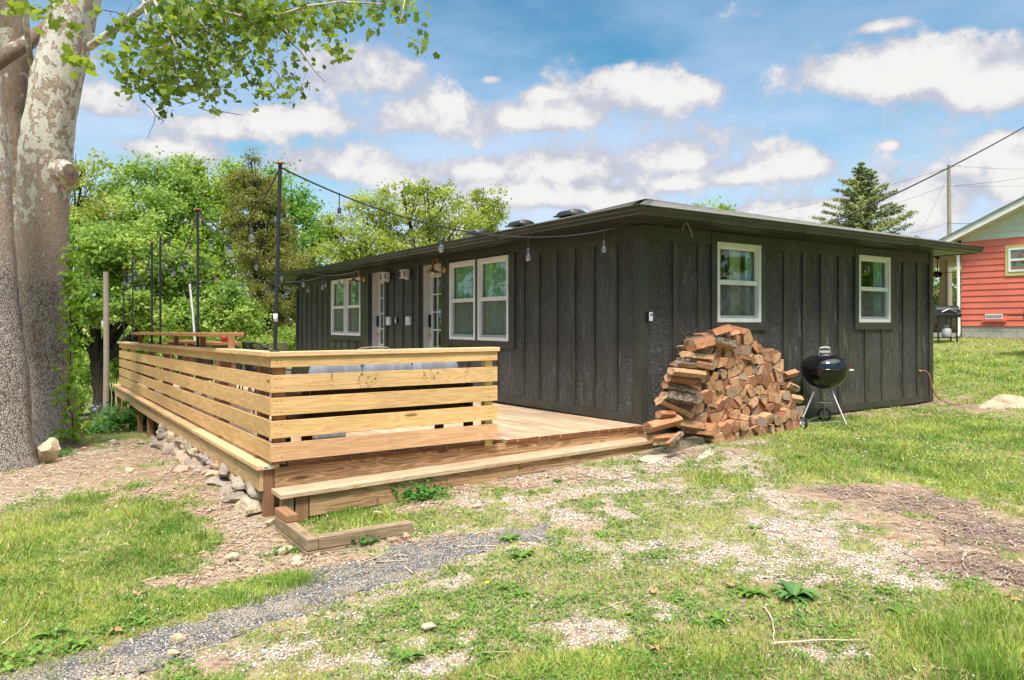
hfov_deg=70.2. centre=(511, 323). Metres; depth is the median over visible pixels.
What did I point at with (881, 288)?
window
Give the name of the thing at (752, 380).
firewood log
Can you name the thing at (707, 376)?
firewood log
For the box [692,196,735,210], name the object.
tree
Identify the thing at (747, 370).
firewood log
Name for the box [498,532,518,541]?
weed
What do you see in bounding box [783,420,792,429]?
firewood log
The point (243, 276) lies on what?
string lights
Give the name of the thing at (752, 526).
weed
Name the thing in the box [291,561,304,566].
stone
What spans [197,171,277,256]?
string lights
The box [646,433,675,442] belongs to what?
firewood log
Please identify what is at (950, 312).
gas grill
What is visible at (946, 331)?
gas cylinder
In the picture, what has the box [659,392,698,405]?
firewood log
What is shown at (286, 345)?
rope chair
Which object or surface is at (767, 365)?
firewood log
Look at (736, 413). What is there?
firewood log
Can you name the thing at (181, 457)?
stone
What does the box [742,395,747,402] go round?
firewood log
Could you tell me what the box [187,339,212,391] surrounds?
metal chair
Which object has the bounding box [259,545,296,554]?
clover clump
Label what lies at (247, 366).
metal chair
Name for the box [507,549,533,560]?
weed
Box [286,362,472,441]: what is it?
patio sofa
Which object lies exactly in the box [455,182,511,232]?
tree
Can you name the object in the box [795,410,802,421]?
firewood log
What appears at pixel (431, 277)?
door
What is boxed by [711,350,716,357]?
firewood log
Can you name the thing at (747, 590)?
weed
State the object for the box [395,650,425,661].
weed
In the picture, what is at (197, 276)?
light pole
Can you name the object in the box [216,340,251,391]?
metal chair
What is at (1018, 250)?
window
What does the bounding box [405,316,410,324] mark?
outlet cover
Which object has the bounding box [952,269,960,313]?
tree
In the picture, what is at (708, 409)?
firewood log
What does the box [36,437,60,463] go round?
boulder
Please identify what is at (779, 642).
twig
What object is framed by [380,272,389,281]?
security light
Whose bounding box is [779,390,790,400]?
firewood log
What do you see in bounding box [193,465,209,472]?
stone
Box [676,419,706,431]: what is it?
firewood log
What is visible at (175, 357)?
woods
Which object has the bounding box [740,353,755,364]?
firewood log
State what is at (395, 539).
stone
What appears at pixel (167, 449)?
stone
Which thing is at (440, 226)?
string lights
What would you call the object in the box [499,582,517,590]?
weed
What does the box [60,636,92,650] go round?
weed
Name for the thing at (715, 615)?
weed
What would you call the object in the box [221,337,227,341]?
candle jar
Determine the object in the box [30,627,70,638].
weed
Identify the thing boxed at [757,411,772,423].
firewood log
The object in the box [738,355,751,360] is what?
firewood log
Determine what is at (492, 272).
window
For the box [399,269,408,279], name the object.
security light
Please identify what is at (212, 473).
stone
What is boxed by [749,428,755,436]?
firewood log
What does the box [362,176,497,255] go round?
tree
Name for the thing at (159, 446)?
stone
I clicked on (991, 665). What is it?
grass tuft
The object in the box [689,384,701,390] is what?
firewood log
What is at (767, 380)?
firewood log
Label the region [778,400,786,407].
firewood log
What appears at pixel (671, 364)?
firewood log
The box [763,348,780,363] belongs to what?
firewood log
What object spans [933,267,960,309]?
tree
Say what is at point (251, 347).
metal chair
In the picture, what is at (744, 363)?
firewood log
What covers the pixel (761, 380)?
firewood log
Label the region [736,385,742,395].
firewood log
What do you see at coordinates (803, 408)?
firewood log
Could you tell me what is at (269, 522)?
stone
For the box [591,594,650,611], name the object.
twig
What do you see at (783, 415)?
firewood log
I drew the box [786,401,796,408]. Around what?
firewood log
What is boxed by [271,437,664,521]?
deck step
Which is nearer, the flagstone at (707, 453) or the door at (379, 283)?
the flagstone at (707, 453)
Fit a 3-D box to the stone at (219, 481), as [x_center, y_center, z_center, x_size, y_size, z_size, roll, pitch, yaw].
[-3.015,1.652,7.503,0.292,0.128,0.503,0,0,-34]
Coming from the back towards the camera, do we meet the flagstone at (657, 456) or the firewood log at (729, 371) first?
the firewood log at (729, 371)
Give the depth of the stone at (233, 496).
6.77 m
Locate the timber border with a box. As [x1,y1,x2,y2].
[275,506,412,556]
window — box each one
[331,279,382,338]
[345,277,359,335]
[449,259,474,339]
[477,255,508,340]
[717,242,760,321]
[859,255,890,321]
[1008,247,1023,271]
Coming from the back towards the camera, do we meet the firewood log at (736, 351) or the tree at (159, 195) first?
the tree at (159, 195)
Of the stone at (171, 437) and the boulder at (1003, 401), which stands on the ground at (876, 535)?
the boulder at (1003, 401)
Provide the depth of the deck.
7.85 m
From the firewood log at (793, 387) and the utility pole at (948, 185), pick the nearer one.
the firewood log at (793, 387)
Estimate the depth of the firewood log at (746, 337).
9.37 m
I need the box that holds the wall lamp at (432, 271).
[424,258,445,274]
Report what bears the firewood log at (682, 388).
on the firewood log at (672, 397)
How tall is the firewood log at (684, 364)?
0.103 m
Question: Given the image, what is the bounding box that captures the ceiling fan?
[933,257,954,276]
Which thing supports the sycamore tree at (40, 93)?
on the ground at (876, 535)
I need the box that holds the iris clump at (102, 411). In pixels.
[88,400,121,423]
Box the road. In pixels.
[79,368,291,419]
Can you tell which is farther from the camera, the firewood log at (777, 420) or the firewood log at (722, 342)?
the firewood log at (777, 420)
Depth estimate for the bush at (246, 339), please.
23.68 m
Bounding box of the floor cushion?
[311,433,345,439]
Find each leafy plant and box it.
[0,637,72,669]
[58,448,76,456]
[78,406,90,416]
[80,413,145,435]
[352,524,402,543]
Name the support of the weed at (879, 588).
on the ground at (876, 535)
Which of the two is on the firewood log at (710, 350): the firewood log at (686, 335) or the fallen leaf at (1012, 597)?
the firewood log at (686, 335)
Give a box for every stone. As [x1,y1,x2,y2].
[108,439,119,444]
[124,467,133,473]
[148,437,156,447]
[153,438,162,444]
[156,423,166,438]
[156,439,165,449]
[161,442,173,454]
[162,430,167,439]
[166,649,179,657]
[167,431,176,442]
[170,445,178,454]
[170,633,186,643]
[171,449,185,456]
[172,465,191,472]
[174,436,182,449]
[176,452,194,462]
[183,441,193,452]
[184,457,195,464]
[187,461,202,468]
[189,447,200,457]
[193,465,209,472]
[196,453,203,460]
[198,467,213,475]
[201,453,209,465]
[203,470,219,477]
[204,477,230,485]
[210,461,219,469]
[218,463,229,477]
[219,483,232,493]
[221,490,247,503]
[223,552,238,561]
[231,476,244,491]
[234,495,261,515]
[244,481,261,499]
[264,518,274,525]
[274,495,279,506]
[278,545,292,554]
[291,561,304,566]
[292,555,301,560]
[387,537,398,541]
[402,532,409,538]
[421,622,436,630]
[472,504,480,507]
[926,541,935,545]
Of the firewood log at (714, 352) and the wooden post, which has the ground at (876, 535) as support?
the wooden post
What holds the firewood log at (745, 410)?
on the firewood log
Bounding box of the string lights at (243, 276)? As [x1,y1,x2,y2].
[162,240,332,293]
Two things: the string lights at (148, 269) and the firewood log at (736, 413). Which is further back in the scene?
the string lights at (148, 269)
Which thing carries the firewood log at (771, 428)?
on the ground at (876, 535)
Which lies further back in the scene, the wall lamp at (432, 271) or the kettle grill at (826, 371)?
the wall lamp at (432, 271)
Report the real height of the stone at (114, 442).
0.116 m
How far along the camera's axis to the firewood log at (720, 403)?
8.94 m
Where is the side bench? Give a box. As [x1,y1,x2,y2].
[112,384,278,516]
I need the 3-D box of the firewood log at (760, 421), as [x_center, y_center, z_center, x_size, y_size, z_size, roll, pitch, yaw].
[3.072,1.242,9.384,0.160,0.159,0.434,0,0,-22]
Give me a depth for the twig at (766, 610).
3.94 m
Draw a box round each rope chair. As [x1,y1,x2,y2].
[237,342,287,371]
[357,346,389,371]
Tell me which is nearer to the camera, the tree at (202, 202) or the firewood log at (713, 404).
the firewood log at (713, 404)
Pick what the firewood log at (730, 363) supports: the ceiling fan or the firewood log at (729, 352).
the firewood log at (729, 352)
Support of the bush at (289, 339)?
on the ground at (876, 535)
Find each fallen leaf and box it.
[110,626,124,631]
[647,584,657,592]
[650,644,660,651]
[1005,595,1020,599]
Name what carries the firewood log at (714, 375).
on the firewood log at (719, 385)
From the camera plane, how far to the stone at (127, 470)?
8.23 m
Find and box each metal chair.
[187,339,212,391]
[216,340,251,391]
[236,345,243,405]
[241,341,256,392]
[248,342,294,413]
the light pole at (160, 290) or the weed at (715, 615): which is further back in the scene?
the light pole at (160, 290)
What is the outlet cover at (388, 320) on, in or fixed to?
attached to the house at (563, 325)
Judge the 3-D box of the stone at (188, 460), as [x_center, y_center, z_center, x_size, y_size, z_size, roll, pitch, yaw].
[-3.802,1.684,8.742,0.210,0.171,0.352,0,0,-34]
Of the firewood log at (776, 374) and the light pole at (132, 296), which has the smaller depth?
the firewood log at (776, 374)
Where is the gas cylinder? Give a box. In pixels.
[941,325,951,337]
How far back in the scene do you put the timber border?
5.65 m
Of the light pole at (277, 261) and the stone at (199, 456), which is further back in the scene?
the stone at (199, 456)
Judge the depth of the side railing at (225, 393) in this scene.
8.33 m
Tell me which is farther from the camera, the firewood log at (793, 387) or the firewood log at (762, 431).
the firewood log at (793, 387)
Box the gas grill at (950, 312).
[933,306,961,341]
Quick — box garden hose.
[918,370,960,405]
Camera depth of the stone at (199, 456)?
8.46 m
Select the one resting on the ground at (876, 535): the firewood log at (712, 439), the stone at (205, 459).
the firewood log at (712, 439)
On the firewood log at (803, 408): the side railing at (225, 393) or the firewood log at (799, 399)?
the firewood log at (799, 399)
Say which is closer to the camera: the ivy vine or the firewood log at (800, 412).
the firewood log at (800, 412)
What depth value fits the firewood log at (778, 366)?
9.69 m
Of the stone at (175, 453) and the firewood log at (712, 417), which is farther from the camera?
the stone at (175, 453)
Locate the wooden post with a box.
[103,272,108,416]
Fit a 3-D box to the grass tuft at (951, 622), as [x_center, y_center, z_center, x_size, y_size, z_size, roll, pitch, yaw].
[2.297,1.545,3.725,0.927,0.139,0.731,0,0,-34]
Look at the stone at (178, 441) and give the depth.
9.47 m
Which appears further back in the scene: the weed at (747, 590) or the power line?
the power line
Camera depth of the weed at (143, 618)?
4.26 m
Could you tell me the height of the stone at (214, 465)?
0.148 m
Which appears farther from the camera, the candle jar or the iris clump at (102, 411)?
the iris clump at (102, 411)
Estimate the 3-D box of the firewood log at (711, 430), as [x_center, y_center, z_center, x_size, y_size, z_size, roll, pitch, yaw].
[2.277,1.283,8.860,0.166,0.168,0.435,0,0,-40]
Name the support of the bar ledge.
on the side railing at (225, 393)
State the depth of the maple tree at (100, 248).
20.34 m
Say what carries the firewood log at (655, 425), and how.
on the firewood log at (651, 438)
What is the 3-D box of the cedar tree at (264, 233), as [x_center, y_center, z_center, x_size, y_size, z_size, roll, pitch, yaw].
[-9.495,-2.047,28.737,3.693,10.107,4.225,0,0,-34]
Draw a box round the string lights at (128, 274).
[124,262,131,282]
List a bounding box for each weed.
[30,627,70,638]
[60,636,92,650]
[129,615,149,625]
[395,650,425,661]
[463,602,479,609]
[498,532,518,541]
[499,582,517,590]
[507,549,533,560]
[511,589,531,596]
[627,648,647,659]
[704,611,725,623]
[735,586,771,597]
[747,525,761,529]
[773,579,820,603]
[873,585,894,593]
[883,606,914,618]
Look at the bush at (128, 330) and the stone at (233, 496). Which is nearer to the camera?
the stone at (233, 496)
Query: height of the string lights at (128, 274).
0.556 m
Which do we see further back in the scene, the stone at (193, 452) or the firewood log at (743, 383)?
the firewood log at (743, 383)
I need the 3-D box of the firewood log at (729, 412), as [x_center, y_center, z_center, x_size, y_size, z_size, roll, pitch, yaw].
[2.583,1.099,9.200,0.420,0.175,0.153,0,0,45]
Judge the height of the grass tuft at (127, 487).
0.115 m
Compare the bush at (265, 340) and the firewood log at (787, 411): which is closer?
the firewood log at (787, 411)
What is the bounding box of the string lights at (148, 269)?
[132,249,150,289]
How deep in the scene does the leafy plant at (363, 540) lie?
5.62 m
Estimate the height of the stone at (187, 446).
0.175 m
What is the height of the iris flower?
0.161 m
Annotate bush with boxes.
[73,354,119,408]
[75,376,92,406]
[109,357,137,406]
[112,327,169,382]
[143,325,216,372]
[185,330,256,348]
[247,334,295,350]
[269,323,295,350]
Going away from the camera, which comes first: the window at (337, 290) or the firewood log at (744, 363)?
the firewood log at (744, 363)
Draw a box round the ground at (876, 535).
[0,325,1023,679]
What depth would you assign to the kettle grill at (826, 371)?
10.06 m
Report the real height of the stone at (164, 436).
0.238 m
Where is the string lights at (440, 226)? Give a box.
[282,167,634,260]
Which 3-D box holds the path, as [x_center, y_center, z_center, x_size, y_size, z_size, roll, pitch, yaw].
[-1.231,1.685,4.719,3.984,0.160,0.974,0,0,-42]
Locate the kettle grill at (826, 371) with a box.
[799,346,853,428]
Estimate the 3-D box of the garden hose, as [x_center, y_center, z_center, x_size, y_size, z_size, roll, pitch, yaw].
[7.382,1.087,12.435,0.665,0.580,0.547,0,0,-34]
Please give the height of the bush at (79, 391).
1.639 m
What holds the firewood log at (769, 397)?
on the firewood log at (769, 407)
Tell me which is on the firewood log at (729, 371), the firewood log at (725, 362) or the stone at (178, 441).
the firewood log at (725, 362)
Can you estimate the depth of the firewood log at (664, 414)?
8.14 m
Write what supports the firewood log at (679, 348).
on the firewood log at (682, 359)
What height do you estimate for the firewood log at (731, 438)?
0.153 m
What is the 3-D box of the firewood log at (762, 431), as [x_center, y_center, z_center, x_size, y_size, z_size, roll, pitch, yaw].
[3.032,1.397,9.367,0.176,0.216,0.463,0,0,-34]
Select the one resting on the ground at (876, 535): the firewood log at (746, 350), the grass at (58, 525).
the grass at (58, 525)
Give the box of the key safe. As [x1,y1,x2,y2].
[646,312,652,321]
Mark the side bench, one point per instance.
(255, 470)
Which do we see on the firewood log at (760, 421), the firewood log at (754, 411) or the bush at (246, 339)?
the firewood log at (754, 411)
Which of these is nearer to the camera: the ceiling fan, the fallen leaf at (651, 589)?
the fallen leaf at (651, 589)
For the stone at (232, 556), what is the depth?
5.35 m
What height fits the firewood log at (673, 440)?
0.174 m
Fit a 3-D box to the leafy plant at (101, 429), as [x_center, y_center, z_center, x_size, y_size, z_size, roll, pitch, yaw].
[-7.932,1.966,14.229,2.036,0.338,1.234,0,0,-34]
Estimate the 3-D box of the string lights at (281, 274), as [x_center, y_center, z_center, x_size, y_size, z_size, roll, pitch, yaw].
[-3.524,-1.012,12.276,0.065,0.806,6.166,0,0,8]
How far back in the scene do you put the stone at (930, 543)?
5.11 m
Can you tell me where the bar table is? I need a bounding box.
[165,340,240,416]
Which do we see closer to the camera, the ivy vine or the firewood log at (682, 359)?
the firewood log at (682, 359)
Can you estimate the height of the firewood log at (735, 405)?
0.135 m
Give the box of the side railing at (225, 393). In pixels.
[117,342,273,460]
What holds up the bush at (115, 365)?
on the ground at (876, 535)
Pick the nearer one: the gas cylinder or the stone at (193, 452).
the stone at (193, 452)
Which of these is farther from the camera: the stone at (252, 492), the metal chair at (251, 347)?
the metal chair at (251, 347)
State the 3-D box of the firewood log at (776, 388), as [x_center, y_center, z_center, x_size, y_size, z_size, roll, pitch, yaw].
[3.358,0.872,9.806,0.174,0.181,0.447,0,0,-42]
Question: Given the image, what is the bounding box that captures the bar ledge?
[131,332,243,348]
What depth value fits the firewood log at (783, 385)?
9.71 m
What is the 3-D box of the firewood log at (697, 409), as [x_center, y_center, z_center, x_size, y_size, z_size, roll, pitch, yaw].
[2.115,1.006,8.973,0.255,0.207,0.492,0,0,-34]
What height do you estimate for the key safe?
0.125 m
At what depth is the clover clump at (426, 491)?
6.73 m
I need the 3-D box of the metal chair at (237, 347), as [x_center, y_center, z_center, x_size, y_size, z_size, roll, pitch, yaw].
[-4.292,0.789,11.800,0.561,1.029,0.608,0,0,-34]
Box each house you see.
[270,198,983,434]
[933,196,1023,338]
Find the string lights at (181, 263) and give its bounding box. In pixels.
[160,218,195,275]
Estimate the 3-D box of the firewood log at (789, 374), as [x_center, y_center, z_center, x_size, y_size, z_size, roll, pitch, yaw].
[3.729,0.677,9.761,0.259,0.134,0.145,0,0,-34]
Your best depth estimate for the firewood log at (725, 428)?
8.83 m
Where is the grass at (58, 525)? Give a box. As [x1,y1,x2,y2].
[0,331,1023,679]
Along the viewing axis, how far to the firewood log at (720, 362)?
9.05 m
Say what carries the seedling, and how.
on the ground at (876, 535)
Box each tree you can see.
[0,0,440,472]
[68,145,226,376]
[68,207,289,420]
[69,148,131,271]
[137,151,275,380]
[216,145,315,373]
[258,153,352,373]
[297,188,409,264]
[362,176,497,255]
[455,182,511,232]
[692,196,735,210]
[808,161,918,236]
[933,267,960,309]
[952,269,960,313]
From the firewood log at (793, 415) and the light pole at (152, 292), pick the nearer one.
the firewood log at (793, 415)
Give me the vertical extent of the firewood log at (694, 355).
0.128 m
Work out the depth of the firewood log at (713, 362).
8.96 m
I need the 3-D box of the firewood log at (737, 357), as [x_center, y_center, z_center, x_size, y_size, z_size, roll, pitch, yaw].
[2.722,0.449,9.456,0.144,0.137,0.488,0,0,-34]
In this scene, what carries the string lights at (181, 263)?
hanging from the light pole at (197, 276)
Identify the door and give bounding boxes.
[375,273,383,348]
[427,265,454,347]
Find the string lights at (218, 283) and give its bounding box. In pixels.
[133,258,300,292]
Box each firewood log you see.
[642,414,682,432]
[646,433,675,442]
[654,397,693,418]
[655,410,676,418]
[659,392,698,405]
[661,379,697,394]
[664,374,701,385]
[665,431,683,447]
[667,367,706,378]
[668,391,703,405]
[669,363,702,369]
[672,357,693,367]
[673,360,696,367]
[676,345,707,356]
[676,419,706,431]
[679,351,713,360]
[679,367,709,383]
[681,423,718,436]
[682,333,715,347]
[682,403,703,414]
[683,412,707,423]
[684,335,715,351]
[684,434,718,442]
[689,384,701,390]
[692,359,713,369]
[700,389,712,403]
[702,377,715,390]
[703,406,717,412]
[704,402,717,408]
[705,333,737,349]
[705,359,715,369]
[706,412,719,423]
[707,324,732,335]
[707,347,713,353]
[708,368,726,378]
[709,372,717,380]
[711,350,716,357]
[714,347,721,356]
[714,380,723,391]
[715,399,724,411]
[715,409,724,420]
[716,357,723,367]
[717,376,727,386]
[717,388,723,398]
[717,421,730,436]
[717,432,724,442]
[719,368,732,378]
[720,357,728,367]
[720,410,726,421]
[721,348,726,355]
[721,349,731,356]
[722,330,739,337]
[722,357,733,368]
[722,396,732,409]
[722,419,738,427]
[723,385,737,398]
[725,432,733,439]
[726,406,733,418]
[726,413,751,426]
[726,436,734,441]
[727,324,753,345]
[727,376,739,387]
[730,346,741,354]
[731,335,738,343]
[731,353,739,362]
[731,364,743,374]
[731,427,738,432]
[732,396,741,406]
[732,399,739,407]
[732,408,740,418]
[733,431,738,440]
[736,373,747,379]
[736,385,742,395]
[736,420,748,430]
[737,335,740,345]
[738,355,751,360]
[738,388,745,398]
[739,360,747,366]
[739,379,746,386]
[739,428,749,438]
[740,344,751,355]
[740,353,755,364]
[740,406,749,415]
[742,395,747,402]
[743,364,752,375]
[743,384,754,396]
[744,375,756,386]
[746,396,757,408]
[749,341,757,352]
[749,406,757,414]
[749,415,765,426]
[749,425,759,433]
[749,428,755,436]
[754,353,763,364]
[754,364,761,374]
[755,384,764,394]
[755,427,765,436]
[756,402,763,412]
[757,343,762,352]
[757,350,770,361]
[757,376,763,384]
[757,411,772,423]
[758,397,766,405]
[762,361,769,373]
[762,374,771,387]
[762,403,774,412]
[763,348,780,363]
[763,390,767,397]
[765,382,772,392]
[765,389,771,401]
[766,424,774,433]
[767,402,779,413]
[770,392,781,404]
[771,414,782,425]
[772,359,783,371]
[772,370,779,381]
[773,382,779,394]
[774,424,781,432]
[776,411,787,422]
[778,370,785,383]
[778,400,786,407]
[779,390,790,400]
[779,407,790,418]
[780,378,792,389]
[783,369,799,378]
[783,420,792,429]
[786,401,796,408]
[787,381,799,391]
[788,411,796,420]
[790,394,803,403]
[790,406,805,411]
[792,420,799,429]
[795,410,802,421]
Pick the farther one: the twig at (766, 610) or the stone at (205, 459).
the stone at (205, 459)
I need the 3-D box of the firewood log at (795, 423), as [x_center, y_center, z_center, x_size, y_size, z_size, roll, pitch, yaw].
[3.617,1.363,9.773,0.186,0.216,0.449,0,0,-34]
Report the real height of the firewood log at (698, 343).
0.200 m
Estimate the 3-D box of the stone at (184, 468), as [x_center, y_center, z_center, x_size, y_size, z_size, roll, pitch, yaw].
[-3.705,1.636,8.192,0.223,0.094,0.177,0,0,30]
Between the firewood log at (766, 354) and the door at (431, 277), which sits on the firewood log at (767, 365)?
the firewood log at (766, 354)
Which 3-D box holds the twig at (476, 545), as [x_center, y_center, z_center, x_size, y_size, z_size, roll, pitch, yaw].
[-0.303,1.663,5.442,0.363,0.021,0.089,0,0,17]
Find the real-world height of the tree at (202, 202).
11.890 m
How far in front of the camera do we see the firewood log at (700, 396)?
8.77 m
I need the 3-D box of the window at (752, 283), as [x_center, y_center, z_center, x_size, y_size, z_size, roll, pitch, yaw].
[3.059,-0.550,9.960,0.902,1.110,0.144,0,0,-34]
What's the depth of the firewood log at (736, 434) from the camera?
8.90 m
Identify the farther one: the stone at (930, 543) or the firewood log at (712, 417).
the firewood log at (712, 417)
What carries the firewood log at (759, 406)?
on the firewood log at (768, 416)
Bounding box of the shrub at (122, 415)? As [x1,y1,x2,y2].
[82,388,158,428]
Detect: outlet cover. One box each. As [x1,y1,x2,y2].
[386,317,390,324]
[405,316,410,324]
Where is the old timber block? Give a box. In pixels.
[672,436,705,448]
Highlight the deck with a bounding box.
[137,380,646,487]
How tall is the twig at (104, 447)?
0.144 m
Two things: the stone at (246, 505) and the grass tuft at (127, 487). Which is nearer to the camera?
the stone at (246, 505)
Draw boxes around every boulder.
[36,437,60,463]
[979,394,1023,408]
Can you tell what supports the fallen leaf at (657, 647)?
on the ground at (876, 535)
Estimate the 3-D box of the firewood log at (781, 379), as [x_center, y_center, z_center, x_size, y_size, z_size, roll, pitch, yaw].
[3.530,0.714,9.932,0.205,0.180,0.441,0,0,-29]
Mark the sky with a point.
(760, 106)
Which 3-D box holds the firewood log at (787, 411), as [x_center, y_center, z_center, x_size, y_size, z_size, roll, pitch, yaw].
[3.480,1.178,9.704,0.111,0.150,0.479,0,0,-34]
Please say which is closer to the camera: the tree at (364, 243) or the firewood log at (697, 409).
the firewood log at (697, 409)
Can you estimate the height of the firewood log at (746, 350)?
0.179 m
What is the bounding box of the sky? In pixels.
[28,0,1023,324]
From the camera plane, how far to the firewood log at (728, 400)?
9.02 m
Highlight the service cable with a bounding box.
[830,127,1023,223]
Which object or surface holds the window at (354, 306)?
in the house at (563, 325)
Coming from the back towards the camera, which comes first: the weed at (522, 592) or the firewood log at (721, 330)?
the firewood log at (721, 330)
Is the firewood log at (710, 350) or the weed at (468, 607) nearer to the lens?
the weed at (468, 607)
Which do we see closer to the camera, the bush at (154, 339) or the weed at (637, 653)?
the weed at (637, 653)
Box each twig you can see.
[1,609,36,643]
[68,446,137,460]
[72,437,147,450]
[168,573,203,610]
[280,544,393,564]
[451,543,495,546]
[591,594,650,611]
[763,606,774,640]
[771,639,876,644]
[916,665,965,670]
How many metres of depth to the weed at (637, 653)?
3.62 m
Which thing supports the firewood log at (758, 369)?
on the firewood log at (752, 380)
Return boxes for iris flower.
[91,404,98,412]
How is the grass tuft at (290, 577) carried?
on the path
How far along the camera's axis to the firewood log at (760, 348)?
9.52 m
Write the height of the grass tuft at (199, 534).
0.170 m
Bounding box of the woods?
[72,242,960,382]
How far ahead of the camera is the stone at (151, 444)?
10.94 m
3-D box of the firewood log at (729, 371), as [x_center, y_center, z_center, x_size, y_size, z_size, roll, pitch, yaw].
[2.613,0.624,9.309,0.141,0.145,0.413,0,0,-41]
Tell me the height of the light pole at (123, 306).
1.637 m
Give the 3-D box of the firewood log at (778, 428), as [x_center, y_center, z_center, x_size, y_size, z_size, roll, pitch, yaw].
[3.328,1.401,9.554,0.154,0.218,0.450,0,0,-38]
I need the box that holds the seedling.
[552,478,561,482]
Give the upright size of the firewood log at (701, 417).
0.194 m
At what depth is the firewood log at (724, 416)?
9.01 m
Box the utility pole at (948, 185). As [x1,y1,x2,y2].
[945,164,960,305]
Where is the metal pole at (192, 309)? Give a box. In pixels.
[189,284,195,339]
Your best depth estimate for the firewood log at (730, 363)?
9.12 m
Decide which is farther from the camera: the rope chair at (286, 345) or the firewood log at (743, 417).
the rope chair at (286, 345)
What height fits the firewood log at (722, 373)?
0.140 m
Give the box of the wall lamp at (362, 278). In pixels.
[347,270,364,282]
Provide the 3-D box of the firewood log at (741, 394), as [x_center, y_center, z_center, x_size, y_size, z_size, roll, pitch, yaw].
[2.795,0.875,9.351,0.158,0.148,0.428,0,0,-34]
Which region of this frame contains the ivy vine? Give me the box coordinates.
[47,247,102,445]
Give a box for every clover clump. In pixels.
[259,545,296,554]
[376,478,459,501]
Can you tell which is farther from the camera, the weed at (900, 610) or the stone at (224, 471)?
the stone at (224, 471)
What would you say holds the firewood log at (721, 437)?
on the ground at (876, 535)
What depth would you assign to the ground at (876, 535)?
5.47 m
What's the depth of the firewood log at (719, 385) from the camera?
8.95 m
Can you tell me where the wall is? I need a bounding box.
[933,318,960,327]
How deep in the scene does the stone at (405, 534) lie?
5.72 m
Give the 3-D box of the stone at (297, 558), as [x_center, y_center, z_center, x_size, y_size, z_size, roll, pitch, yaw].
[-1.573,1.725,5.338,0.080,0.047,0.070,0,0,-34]
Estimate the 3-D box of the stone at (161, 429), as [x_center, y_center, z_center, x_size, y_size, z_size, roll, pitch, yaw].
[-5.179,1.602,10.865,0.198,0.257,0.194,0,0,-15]
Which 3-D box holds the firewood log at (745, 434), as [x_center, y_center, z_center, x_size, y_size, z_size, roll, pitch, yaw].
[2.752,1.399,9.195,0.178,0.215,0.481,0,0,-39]
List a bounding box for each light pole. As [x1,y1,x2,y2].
[121,268,125,341]
[131,256,134,341]
[149,242,154,343]
[157,236,163,343]
[194,208,200,346]
[269,161,284,351]
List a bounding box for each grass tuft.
[37,487,131,509]
[107,475,161,491]
[188,520,210,541]
[188,582,287,617]
[262,565,342,594]
[311,504,371,521]
[871,594,1021,660]
[923,627,1023,679]
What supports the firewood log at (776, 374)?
on the firewood log at (776, 388)
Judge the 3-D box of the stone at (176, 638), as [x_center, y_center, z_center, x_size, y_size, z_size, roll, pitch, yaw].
[-1.821,1.726,3.982,0.071,0.074,0.071,0,0,42]
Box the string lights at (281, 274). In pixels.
[199,213,365,289]
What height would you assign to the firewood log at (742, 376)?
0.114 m
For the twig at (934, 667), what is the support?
on the ground at (876, 535)
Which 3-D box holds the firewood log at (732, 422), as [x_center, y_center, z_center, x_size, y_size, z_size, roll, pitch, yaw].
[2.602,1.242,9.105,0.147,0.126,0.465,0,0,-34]
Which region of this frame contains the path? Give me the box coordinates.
[0,519,555,679]
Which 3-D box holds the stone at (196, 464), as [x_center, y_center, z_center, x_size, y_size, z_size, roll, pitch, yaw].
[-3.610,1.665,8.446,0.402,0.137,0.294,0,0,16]
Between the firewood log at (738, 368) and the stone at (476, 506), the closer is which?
the stone at (476, 506)
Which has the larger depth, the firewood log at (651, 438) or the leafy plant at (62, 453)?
the leafy plant at (62, 453)
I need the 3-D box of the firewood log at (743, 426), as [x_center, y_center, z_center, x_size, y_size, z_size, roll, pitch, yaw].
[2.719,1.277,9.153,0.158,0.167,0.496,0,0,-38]
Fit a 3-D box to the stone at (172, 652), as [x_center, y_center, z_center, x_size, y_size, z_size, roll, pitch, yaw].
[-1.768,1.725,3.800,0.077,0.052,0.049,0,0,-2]
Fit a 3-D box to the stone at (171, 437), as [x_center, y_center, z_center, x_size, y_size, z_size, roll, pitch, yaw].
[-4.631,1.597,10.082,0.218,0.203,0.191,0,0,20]
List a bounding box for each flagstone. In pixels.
[640,451,666,463]
[697,449,715,458]
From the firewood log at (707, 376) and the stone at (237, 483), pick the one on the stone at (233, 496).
the stone at (237, 483)
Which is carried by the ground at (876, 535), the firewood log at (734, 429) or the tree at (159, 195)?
the tree at (159, 195)
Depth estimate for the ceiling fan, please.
25.39 m
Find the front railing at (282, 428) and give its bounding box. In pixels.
[263,347,499,464]
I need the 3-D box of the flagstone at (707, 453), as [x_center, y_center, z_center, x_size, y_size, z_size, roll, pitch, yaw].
[2.201,1.471,8.195,0.161,0.055,0.656,0,0,24]
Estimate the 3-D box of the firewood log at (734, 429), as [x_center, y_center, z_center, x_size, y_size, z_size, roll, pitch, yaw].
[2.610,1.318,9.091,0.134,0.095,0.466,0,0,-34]
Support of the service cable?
attached to the cable mast

